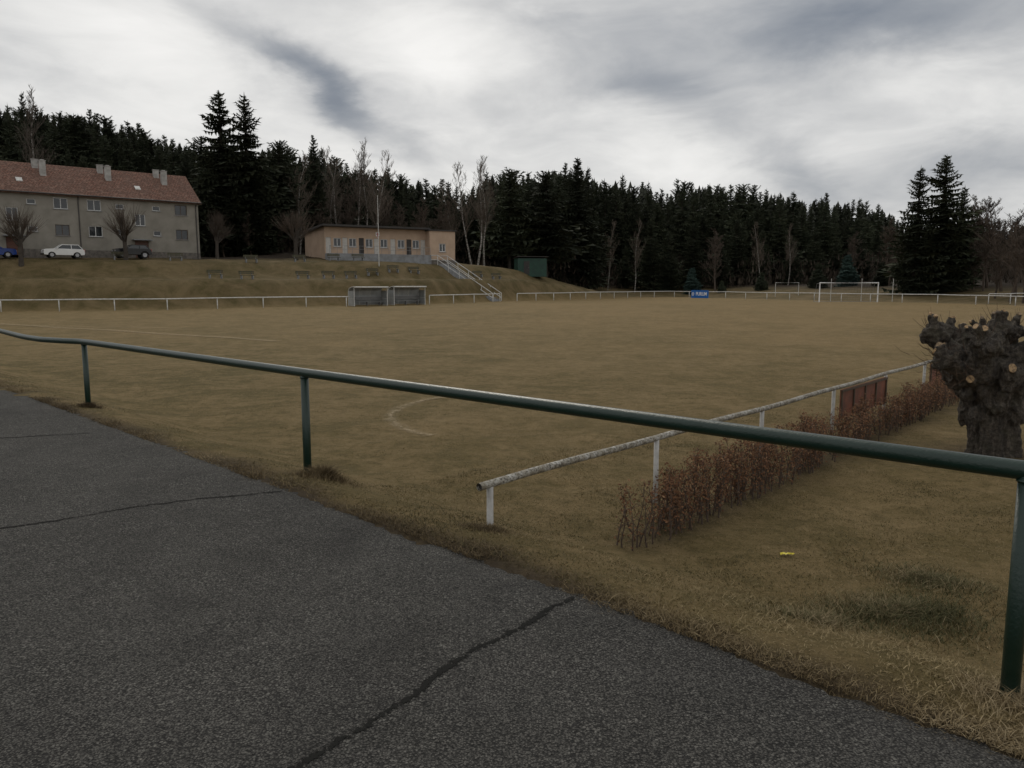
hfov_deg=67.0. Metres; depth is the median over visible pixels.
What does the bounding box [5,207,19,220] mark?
window
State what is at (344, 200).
spruce tree
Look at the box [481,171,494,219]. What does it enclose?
spruce tree
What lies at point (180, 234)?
window
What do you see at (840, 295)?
football goal
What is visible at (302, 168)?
spruce tree
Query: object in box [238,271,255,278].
park bench
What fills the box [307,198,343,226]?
bare tree
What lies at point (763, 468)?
hedge
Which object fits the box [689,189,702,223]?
spruce tree
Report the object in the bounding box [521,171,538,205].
spruce tree
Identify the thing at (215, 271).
park bench
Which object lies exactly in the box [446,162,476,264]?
birch tree
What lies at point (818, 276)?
young fir tree
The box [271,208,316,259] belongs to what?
lime tree
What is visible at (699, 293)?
advertising board
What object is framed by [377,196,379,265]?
flagpole
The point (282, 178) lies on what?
spruce tree
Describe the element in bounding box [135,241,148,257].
door
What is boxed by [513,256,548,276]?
green shed
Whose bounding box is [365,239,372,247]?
window
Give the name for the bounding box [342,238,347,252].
door
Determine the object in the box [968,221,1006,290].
bare tree
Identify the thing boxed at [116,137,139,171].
spruce tree
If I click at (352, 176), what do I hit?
spruce tree
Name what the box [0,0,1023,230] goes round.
sky
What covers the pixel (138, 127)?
spruce tree
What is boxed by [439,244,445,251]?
window
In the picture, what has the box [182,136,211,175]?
spruce tree
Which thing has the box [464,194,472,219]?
spruce tree
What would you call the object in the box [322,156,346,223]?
birch tree
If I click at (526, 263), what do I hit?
door
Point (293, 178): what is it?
spruce tree
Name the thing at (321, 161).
spruce tree
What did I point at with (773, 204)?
spruce tree
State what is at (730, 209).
spruce tree
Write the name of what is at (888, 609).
grass tuft
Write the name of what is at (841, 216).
spruce tree
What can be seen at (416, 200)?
spruce tree
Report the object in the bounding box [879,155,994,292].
spruce tree
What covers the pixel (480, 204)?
birch tree
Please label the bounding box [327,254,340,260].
park bench
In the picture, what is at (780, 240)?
spruce tree
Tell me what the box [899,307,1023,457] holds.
pollard willow
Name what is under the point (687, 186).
spruce tree
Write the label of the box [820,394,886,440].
hedge
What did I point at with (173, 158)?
spruce tree
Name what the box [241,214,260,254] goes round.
bare tree
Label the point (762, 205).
spruce tree
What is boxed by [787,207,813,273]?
spruce tree
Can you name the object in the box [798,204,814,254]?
spruce tree
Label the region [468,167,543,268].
spruce tree
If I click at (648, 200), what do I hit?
spruce tree
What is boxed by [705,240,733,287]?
spruce tree
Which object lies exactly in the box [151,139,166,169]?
spruce tree
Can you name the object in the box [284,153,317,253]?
birch tree
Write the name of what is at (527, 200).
spruce tree
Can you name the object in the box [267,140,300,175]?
spruce tree
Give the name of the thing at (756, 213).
spruce tree
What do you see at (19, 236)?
lime tree
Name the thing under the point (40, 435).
path crack
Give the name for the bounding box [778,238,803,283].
spruce tree
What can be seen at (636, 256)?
birch tree
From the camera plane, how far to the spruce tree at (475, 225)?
138.03 m
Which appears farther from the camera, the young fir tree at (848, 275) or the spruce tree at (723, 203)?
the spruce tree at (723, 203)
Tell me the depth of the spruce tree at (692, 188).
194.71 m
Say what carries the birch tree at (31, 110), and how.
on the ground at (728, 339)
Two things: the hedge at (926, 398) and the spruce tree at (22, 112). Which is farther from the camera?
the spruce tree at (22, 112)
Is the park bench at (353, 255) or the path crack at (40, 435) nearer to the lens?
the path crack at (40, 435)
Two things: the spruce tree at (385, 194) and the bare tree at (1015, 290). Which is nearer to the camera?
the bare tree at (1015, 290)
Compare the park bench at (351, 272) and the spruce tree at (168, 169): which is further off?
the spruce tree at (168, 169)
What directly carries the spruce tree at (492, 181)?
on the ground at (728, 339)
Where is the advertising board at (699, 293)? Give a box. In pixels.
[691,290,708,297]
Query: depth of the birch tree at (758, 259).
146.80 m
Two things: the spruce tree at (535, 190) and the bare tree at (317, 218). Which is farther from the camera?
the spruce tree at (535, 190)
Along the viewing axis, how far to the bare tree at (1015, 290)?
98.97 m
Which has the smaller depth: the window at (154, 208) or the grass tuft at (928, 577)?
the grass tuft at (928, 577)
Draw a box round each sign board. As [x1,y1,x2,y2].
[839,377,887,419]
[929,364,941,383]
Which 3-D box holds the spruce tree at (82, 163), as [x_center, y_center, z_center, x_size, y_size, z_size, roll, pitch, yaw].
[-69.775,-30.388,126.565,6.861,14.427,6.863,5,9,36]
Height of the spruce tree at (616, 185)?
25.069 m
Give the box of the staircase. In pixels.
[431,255,501,301]
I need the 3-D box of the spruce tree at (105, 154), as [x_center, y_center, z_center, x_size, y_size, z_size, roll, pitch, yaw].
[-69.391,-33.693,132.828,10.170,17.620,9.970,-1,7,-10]
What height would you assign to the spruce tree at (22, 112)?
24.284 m
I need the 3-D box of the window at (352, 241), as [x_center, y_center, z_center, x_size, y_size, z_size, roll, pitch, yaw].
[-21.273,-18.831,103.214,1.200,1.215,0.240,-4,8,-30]
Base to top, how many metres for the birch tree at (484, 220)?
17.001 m
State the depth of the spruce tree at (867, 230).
170.35 m
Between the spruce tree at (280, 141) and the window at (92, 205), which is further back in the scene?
the spruce tree at (280, 141)
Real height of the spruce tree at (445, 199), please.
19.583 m
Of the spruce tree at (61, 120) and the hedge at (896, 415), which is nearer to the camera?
the hedge at (896, 415)
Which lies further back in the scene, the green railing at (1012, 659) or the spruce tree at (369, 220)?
the spruce tree at (369, 220)
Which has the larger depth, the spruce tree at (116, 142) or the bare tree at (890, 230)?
the spruce tree at (116, 142)
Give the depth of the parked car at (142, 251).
86.51 m
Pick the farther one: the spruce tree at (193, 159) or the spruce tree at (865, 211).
the spruce tree at (865, 211)
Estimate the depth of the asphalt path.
4.41 m
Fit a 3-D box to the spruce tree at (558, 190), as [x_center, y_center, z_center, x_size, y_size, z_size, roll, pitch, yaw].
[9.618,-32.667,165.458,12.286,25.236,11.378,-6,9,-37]
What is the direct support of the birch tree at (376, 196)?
on the ground at (728, 339)
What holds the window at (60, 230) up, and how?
in the apartment house
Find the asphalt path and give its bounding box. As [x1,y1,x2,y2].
[0,390,1023,767]
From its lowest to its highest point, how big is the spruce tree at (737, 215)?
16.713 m
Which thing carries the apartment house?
on the ground at (728, 339)
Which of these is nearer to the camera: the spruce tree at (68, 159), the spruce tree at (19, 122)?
the spruce tree at (68, 159)
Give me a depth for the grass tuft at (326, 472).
8.62 m
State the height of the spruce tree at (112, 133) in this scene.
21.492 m
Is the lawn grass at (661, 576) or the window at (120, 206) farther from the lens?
the window at (120, 206)
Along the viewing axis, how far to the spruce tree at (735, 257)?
159.69 m
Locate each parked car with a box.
[0,247,17,257]
[40,244,84,257]
[111,245,151,258]
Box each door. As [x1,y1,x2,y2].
[6,237,22,252]
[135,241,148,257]
[326,237,330,252]
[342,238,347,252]
[359,238,363,253]
[374,238,377,253]
[390,239,394,253]
[406,239,410,254]
[420,240,424,254]
[524,261,528,273]
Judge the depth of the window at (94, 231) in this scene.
87.27 m
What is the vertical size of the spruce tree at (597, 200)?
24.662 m
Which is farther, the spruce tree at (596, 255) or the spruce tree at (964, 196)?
the spruce tree at (596, 255)
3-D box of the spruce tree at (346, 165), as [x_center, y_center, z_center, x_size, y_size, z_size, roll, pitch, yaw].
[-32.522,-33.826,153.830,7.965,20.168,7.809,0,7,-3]
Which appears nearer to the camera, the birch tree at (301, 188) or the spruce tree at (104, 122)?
the birch tree at (301, 188)
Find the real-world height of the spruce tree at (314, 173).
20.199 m
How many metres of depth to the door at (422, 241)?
108.37 m
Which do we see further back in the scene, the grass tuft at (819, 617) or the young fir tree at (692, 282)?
the young fir tree at (692, 282)
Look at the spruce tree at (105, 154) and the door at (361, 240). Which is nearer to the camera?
the door at (361, 240)
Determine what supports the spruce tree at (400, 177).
on the ground at (728, 339)
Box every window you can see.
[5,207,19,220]
[26,198,36,204]
[53,197,68,209]
[55,224,69,235]
[87,199,101,211]
[88,226,102,236]
[115,204,124,209]
[135,214,146,226]
[152,206,160,211]
[154,231,161,236]
[174,205,186,215]
[176,230,187,239]
[333,238,340,246]
[349,238,356,247]
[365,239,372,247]
[380,239,386,247]
[397,240,405,248]
[412,240,418,248]
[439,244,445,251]
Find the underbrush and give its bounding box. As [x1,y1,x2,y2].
[276,217,1023,289]
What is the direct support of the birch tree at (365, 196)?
on the ground at (728, 339)
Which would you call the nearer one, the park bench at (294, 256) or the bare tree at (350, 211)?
the park bench at (294, 256)
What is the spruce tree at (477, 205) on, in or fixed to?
on the ground at (728, 339)
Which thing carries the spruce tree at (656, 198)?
on the ground at (728, 339)
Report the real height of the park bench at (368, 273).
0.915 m
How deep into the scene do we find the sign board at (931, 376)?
18.23 m
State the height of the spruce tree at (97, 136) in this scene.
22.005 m
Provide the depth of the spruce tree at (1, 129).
150.79 m
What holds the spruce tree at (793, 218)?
on the ground at (728, 339)
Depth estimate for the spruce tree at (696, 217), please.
170.61 m
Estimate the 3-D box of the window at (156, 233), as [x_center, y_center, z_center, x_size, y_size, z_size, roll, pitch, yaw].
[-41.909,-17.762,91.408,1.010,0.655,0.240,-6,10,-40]
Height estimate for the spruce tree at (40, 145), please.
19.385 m
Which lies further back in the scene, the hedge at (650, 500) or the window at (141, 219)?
the window at (141, 219)
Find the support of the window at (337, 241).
in the clubhouse
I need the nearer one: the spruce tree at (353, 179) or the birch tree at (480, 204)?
the birch tree at (480, 204)
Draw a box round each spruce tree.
[0,105,13,160]
[0,107,22,160]
[0,110,11,159]
[0,111,26,160]
[11,91,38,162]
[20,122,53,163]
[23,109,36,161]
[29,105,46,157]
[35,132,62,164]
[37,110,55,154]
[40,115,66,164]
[49,111,70,165]
[54,112,116,166]
[62,149,75,166]
[74,114,89,167]
[75,109,99,164]
[75,155,87,167]
[78,113,114,167]
[85,115,120,169]
[94,136,118,170]
[104,120,120,165]
[107,132,121,169]
[111,124,130,170]
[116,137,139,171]
[120,127,144,172]
[123,119,132,151]
[130,123,146,159]
[130,129,156,166]
[134,137,166,171]
[142,155,155,172]
[147,146,168,174]
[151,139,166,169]
[161,135,170,167]
[166,139,190,181]
[167,166,172,174]
[174,153,206,211]
[176,146,184,168]
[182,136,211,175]
[188,90,278,256]
[188,150,205,195]
[197,171,211,202]
[198,94,293,254]
[258,168,288,251]
[262,148,276,178]
[263,142,321,252]
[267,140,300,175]
[283,144,303,187]
[286,154,302,213]
[294,151,321,210]
[295,159,303,247]
[297,135,333,246]
[297,157,309,184]
[304,153,325,196]
[317,149,325,175]
[321,177,371,224]
[324,155,354,222]
[342,169,362,214]
[343,163,350,197]
[347,171,372,215]
[360,177,372,215]
[361,195,375,224]
[363,168,381,223]
[369,175,395,225]
[382,167,395,211]
[386,179,418,214]
[392,173,414,211]
[399,179,413,225]
[403,203,418,226]
[408,184,415,213]
[413,180,427,227]
[414,178,430,216]
[420,184,456,236]
[426,205,434,228]
[437,179,455,229]
[443,182,459,221]
[450,186,459,229]
[454,190,468,234]
[455,210,477,264]
[456,207,480,262]
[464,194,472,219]
[467,187,476,228]
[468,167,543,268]
[468,202,495,265]
[470,187,489,234]
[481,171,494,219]
[481,215,507,267]
[482,175,498,210]
[487,174,513,230]
[504,186,537,268]
[509,170,595,277]
[515,175,528,207]
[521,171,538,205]
[530,179,538,207]
[542,189,573,279]
[548,175,556,215]
[551,172,570,200]
[554,158,615,289]
[555,163,571,223]
[566,174,573,206]
[581,168,594,211]
[582,185,615,276]
[588,219,606,284]
[592,182,606,231]
[596,179,612,227]
[596,193,621,281]
[598,189,646,283]
[606,184,617,217]
[612,182,626,212]
[617,173,630,226]
[617,193,637,256]
[624,196,646,271]
[625,220,663,290]
[626,189,634,228]
[630,185,652,227]
[631,202,675,282]
[639,202,653,244]
[640,181,654,234]
[650,231,687,290]
[651,192,660,223]
[653,203,680,272]
[654,189,670,225]
[655,193,675,245]
[663,198,677,237]
[670,179,680,219]
[671,186,695,272]
[673,180,697,233]
[677,191,708,259]
[678,224,709,287]
[679,215,718,280]
[685,183,694,208]
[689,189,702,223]
[697,187,714,226]
[698,184,733,248]
[699,191,720,250]
[704,184,714,209]
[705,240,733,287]
[711,211,731,269]
[712,211,756,272]
[715,184,766,235]
[719,189,727,228]
[722,184,739,238]
[724,220,752,284]
[743,229,777,284]
[745,203,768,271]
[746,184,761,232]
[746,196,753,225]
[749,219,787,270]
[754,192,767,235]
[760,190,776,232]
[761,197,806,282]
[768,194,781,231]
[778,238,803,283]
[781,197,799,240]
[785,192,803,237]
[786,222,795,249]
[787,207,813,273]
[790,201,806,227]
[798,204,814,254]
[799,228,829,281]
[803,203,811,233]
[805,202,835,274]
[811,200,818,228]
[813,193,831,243]
[815,196,823,222]
[823,242,841,280]
[825,222,844,272]
[828,205,840,241]
[834,207,852,238]
[839,203,851,247]
[839,220,850,262]
[840,198,862,241]
[841,220,868,272]
[848,199,856,236]
[849,201,876,250]
[854,235,874,280]
[860,222,877,267]
[869,204,887,249]
[869,209,873,248]
[869,231,882,271]
[878,217,897,242]
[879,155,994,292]
[880,168,961,295]
[880,215,899,254]
[895,220,901,242]
[946,187,996,285]
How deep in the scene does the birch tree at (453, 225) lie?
125.76 m
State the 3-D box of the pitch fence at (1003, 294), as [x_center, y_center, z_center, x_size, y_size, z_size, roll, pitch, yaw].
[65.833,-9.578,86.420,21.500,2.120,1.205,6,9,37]
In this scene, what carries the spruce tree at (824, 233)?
on the ground at (728, 339)
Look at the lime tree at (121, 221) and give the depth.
84.09 m
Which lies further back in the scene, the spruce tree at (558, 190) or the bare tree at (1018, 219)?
the spruce tree at (558, 190)
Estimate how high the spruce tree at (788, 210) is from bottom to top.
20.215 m
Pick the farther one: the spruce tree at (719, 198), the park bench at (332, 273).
the spruce tree at (719, 198)
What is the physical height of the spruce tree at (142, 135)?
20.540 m
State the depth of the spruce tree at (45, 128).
147.37 m
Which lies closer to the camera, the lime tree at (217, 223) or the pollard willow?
the pollard willow
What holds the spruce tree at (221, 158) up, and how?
on the ground at (728, 339)
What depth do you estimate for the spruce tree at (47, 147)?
127.89 m
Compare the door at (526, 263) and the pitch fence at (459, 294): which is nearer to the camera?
the pitch fence at (459, 294)
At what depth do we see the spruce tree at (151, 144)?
141.79 m
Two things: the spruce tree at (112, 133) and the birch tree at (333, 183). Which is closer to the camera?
the birch tree at (333, 183)
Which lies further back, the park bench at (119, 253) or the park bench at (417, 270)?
the park bench at (417, 270)
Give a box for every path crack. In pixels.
[0,490,281,528]
[4,433,84,437]
[287,597,573,767]
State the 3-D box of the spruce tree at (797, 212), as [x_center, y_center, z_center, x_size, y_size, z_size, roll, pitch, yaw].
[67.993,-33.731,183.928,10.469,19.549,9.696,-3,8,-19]
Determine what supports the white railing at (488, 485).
on the ground at (728, 339)
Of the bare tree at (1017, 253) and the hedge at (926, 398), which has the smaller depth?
the hedge at (926, 398)
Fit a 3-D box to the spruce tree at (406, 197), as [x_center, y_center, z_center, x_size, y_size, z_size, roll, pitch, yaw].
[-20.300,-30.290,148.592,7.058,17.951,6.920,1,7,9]
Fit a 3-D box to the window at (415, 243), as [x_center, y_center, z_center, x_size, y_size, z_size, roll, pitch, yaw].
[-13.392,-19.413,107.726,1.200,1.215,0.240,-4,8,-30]
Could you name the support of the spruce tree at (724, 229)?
on the ground at (728, 339)
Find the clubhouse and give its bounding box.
[299,224,456,264]
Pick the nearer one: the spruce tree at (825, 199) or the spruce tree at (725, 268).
the spruce tree at (725, 268)
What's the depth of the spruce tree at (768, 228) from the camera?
164.32 m
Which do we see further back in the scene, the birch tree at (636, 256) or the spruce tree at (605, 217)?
the spruce tree at (605, 217)
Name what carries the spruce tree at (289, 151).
on the ground at (728, 339)
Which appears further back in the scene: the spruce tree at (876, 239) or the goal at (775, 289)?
the spruce tree at (876, 239)
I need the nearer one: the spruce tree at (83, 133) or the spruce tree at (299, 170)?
the spruce tree at (83, 133)
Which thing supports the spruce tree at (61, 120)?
on the ground at (728, 339)
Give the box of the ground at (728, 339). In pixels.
[0,245,1023,760]
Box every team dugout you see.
[348,286,388,305]
[388,286,426,304]
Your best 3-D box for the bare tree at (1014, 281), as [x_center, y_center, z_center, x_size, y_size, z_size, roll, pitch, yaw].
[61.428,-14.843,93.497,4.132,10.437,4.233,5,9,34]
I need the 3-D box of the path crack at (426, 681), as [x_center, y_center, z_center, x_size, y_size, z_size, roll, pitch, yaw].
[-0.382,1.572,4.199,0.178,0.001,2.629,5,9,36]
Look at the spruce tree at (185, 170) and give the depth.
116.64 m
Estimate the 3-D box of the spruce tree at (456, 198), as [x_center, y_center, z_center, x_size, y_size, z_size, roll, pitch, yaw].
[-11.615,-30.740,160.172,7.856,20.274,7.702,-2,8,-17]
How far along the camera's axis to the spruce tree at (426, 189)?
153.40 m
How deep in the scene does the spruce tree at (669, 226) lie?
169.10 m
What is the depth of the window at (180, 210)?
92.85 m
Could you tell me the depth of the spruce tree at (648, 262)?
154.33 m
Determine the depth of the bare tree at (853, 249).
142.82 m
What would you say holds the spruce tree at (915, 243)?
on the ground at (728, 339)
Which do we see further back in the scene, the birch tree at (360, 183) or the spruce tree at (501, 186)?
the spruce tree at (501, 186)
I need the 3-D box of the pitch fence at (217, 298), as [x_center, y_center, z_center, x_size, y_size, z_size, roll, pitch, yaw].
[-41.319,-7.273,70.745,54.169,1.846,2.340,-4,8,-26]
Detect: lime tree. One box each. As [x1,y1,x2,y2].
[0,204,45,266]
[98,202,145,259]
[205,208,239,258]
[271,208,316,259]
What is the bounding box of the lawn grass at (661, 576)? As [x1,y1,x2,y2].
[265,432,1023,743]
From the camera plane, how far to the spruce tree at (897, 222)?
179.78 m
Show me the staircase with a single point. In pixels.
(454, 272)
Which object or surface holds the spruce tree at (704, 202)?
on the ground at (728, 339)
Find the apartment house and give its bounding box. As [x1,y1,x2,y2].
[0,158,201,258]
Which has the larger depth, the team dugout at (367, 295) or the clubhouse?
the clubhouse
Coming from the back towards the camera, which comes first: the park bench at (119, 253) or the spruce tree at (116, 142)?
the spruce tree at (116, 142)
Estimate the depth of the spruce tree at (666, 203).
179.33 m
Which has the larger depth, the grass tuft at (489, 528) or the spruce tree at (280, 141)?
the spruce tree at (280, 141)
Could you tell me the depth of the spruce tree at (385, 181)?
158.28 m
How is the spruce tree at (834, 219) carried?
on the ground at (728, 339)
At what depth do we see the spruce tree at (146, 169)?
134.06 m
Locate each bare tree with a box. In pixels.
[208,209,228,256]
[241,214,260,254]
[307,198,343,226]
[337,183,368,224]
[362,187,405,225]
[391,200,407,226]
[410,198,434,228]
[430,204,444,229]
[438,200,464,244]
[699,228,723,290]
[847,231,867,267]
[880,217,903,285]
[966,201,982,284]
[966,242,984,289]
[967,193,1003,287]
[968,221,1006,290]
[975,221,1023,295]
[976,196,1015,291]
[980,231,1012,298]
[987,208,1023,283]
[990,224,1023,303]
[1000,225,1023,301]
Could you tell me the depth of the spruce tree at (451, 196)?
158.31 m
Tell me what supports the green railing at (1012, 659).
on the ground at (728, 339)
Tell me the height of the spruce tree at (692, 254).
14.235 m
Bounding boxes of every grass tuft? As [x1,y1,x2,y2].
[62,401,108,408]
[282,458,365,486]
[446,519,536,539]
[695,558,1023,681]
[702,596,928,647]
[771,544,1006,617]
[892,659,1023,748]
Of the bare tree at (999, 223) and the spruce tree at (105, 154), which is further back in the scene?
the spruce tree at (105, 154)
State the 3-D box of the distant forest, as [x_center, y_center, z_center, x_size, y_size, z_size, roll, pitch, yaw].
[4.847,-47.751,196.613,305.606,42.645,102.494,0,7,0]
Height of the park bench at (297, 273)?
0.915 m
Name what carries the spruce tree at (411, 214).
on the ground at (728, 339)
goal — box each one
[774,282,798,296]
[813,282,878,301]
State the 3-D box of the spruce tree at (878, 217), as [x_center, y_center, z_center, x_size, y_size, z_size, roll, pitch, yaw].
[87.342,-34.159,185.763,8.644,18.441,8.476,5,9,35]
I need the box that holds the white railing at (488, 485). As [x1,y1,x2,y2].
[476,336,1023,524]
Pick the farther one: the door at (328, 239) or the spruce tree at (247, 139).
the spruce tree at (247, 139)
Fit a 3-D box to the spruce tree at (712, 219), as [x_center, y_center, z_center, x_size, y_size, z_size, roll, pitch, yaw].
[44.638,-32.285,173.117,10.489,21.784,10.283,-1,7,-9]
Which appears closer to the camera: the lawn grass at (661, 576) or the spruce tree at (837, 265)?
the lawn grass at (661, 576)
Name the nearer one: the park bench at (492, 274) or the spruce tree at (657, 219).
the park bench at (492, 274)
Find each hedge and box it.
[614,478,681,550]
[648,409,827,534]
[813,415,853,461]
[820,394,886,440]
[866,403,905,435]
[877,372,958,427]
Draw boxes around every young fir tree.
[682,268,702,294]
[717,281,726,292]
[753,272,768,290]
[807,263,829,287]
[833,254,860,286]
[871,262,892,285]
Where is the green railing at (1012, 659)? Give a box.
[0,329,1023,701]
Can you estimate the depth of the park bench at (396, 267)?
95.57 m
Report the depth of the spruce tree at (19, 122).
151.89 m
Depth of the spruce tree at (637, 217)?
172.40 m
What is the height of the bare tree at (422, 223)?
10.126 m
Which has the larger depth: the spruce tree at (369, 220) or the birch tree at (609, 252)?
the birch tree at (609, 252)
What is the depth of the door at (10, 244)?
82.24 m
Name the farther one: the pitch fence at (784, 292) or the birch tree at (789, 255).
the birch tree at (789, 255)
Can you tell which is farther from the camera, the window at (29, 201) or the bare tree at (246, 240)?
the bare tree at (246, 240)
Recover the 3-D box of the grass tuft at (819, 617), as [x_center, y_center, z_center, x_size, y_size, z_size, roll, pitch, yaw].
[2.258,1.667,5.554,1.367,0.320,1.239,-6,9,-38]
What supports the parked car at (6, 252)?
on the ground at (728, 339)
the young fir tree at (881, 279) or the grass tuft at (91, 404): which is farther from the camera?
the young fir tree at (881, 279)
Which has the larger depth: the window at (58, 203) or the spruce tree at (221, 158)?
the spruce tree at (221, 158)
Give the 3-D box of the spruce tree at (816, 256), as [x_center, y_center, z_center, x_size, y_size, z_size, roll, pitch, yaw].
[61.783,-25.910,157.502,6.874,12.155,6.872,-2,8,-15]
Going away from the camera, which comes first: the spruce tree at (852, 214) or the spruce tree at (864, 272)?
the spruce tree at (864, 272)
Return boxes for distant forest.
[0,111,1022,245]
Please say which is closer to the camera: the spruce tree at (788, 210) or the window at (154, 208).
the window at (154, 208)
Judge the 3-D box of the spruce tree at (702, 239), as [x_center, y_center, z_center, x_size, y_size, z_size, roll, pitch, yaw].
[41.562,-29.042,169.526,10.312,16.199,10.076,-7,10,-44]
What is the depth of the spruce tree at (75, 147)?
138.41 m
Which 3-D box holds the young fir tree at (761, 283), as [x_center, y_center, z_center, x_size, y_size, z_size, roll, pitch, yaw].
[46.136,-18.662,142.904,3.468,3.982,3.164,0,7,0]
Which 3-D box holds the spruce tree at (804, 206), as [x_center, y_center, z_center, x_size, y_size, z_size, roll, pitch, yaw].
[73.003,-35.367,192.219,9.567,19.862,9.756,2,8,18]
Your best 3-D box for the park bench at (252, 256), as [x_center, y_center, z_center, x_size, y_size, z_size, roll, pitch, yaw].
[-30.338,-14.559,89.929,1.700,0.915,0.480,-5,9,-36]
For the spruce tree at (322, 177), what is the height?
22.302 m
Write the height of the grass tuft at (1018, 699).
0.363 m
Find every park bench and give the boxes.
[111,252,122,259]
[167,253,182,260]
[206,270,223,278]
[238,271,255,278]
[243,255,257,262]
[292,255,305,261]
[295,271,309,278]
[321,271,334,278]
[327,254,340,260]
[344,271,356,278]
[351,254,363,260]
[366,268,378,275]
[386,265,398,272]
[408,267,420,273]
[472,271,482,276]
[491,273,500,278]
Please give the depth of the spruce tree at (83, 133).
140.78 m
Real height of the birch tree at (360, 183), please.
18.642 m
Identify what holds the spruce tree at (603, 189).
on the ground at (728, 339)
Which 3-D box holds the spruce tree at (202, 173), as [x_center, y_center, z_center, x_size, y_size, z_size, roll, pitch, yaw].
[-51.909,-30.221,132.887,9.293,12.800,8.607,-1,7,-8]
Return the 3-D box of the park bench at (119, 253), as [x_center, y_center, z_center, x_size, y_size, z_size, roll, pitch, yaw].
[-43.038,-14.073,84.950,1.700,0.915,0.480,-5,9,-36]
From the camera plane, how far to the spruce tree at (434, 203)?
144.92 m
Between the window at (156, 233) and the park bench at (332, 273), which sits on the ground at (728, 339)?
the park bench at (332, 273)
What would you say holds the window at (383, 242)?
in the clubhouse
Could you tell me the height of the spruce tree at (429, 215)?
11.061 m
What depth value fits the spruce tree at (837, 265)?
158.70 m
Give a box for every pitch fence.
[0,296,349,311]
[429,293,499,303]
[517,291,1023,305]
[988,293,1023,303]
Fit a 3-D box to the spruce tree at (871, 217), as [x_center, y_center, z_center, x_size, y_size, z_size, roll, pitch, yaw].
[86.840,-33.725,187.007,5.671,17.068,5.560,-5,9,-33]
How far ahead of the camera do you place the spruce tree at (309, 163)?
143.40 m
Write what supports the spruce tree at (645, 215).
on the ground at (728, 339)
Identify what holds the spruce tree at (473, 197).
on the ground at (728, 339)
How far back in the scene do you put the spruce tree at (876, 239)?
170.40 m
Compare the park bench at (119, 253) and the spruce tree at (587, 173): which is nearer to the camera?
the park bench at (119, 253)
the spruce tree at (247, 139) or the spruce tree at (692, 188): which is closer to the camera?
the spruce tree at (247, 139)
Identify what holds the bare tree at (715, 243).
on the ground at (728, 339)
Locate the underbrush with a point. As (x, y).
(770, 281)
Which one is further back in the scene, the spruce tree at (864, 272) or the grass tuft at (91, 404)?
the spruce tree at (864, 272)
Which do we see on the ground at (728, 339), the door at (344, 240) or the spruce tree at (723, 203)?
the spruce tree at (723, 203)
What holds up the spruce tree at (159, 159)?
on the ground at (728, 339)
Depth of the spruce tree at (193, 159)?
130.60 m
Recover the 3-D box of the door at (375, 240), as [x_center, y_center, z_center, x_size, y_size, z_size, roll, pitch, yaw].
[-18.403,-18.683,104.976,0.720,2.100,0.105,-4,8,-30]
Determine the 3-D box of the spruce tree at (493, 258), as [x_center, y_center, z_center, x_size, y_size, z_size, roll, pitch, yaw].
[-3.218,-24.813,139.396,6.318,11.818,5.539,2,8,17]
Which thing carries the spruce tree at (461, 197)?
on the ground at (728, 339)
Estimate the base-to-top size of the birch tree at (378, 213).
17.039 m
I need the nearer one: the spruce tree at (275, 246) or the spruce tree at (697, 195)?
the spruce tree at (275, 246)
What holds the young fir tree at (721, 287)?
on the ground at (728, 339)
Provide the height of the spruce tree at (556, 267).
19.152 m
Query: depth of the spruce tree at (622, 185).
179.13 m
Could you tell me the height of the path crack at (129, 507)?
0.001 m
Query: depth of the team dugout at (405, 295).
88.92 m
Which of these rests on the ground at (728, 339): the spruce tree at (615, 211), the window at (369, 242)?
the spruce tree at (615, 211)
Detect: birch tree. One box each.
[15,85,57,164]
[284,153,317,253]
[318,147,352,223]
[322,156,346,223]
[346,139,373,224]
[350,151,385,224]
[361,150,395,225]
[364,169,391,225]
[434,179,460,232]
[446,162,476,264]
[465,156,498,264]
[467,162,497,265]
[604,221,617,290]
[630,218,645,292]
[751,222,765,276]
[785,223,798,283]
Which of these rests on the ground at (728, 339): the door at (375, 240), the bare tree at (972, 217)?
the bare tree at (972, 217)
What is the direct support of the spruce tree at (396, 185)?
on the ground at (728, 339)
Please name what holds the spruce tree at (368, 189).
on the ground at (728, 339)
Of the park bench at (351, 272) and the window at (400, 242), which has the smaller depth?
the park bench at (351, 272)
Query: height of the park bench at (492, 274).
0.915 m
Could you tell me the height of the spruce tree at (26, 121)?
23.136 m
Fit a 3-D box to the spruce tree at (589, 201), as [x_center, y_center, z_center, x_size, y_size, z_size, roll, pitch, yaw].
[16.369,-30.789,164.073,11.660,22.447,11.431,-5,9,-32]
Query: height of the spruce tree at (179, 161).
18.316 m
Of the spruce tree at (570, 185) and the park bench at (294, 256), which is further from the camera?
the spruce tree at (570, 185)
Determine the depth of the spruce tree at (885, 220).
186.47 m

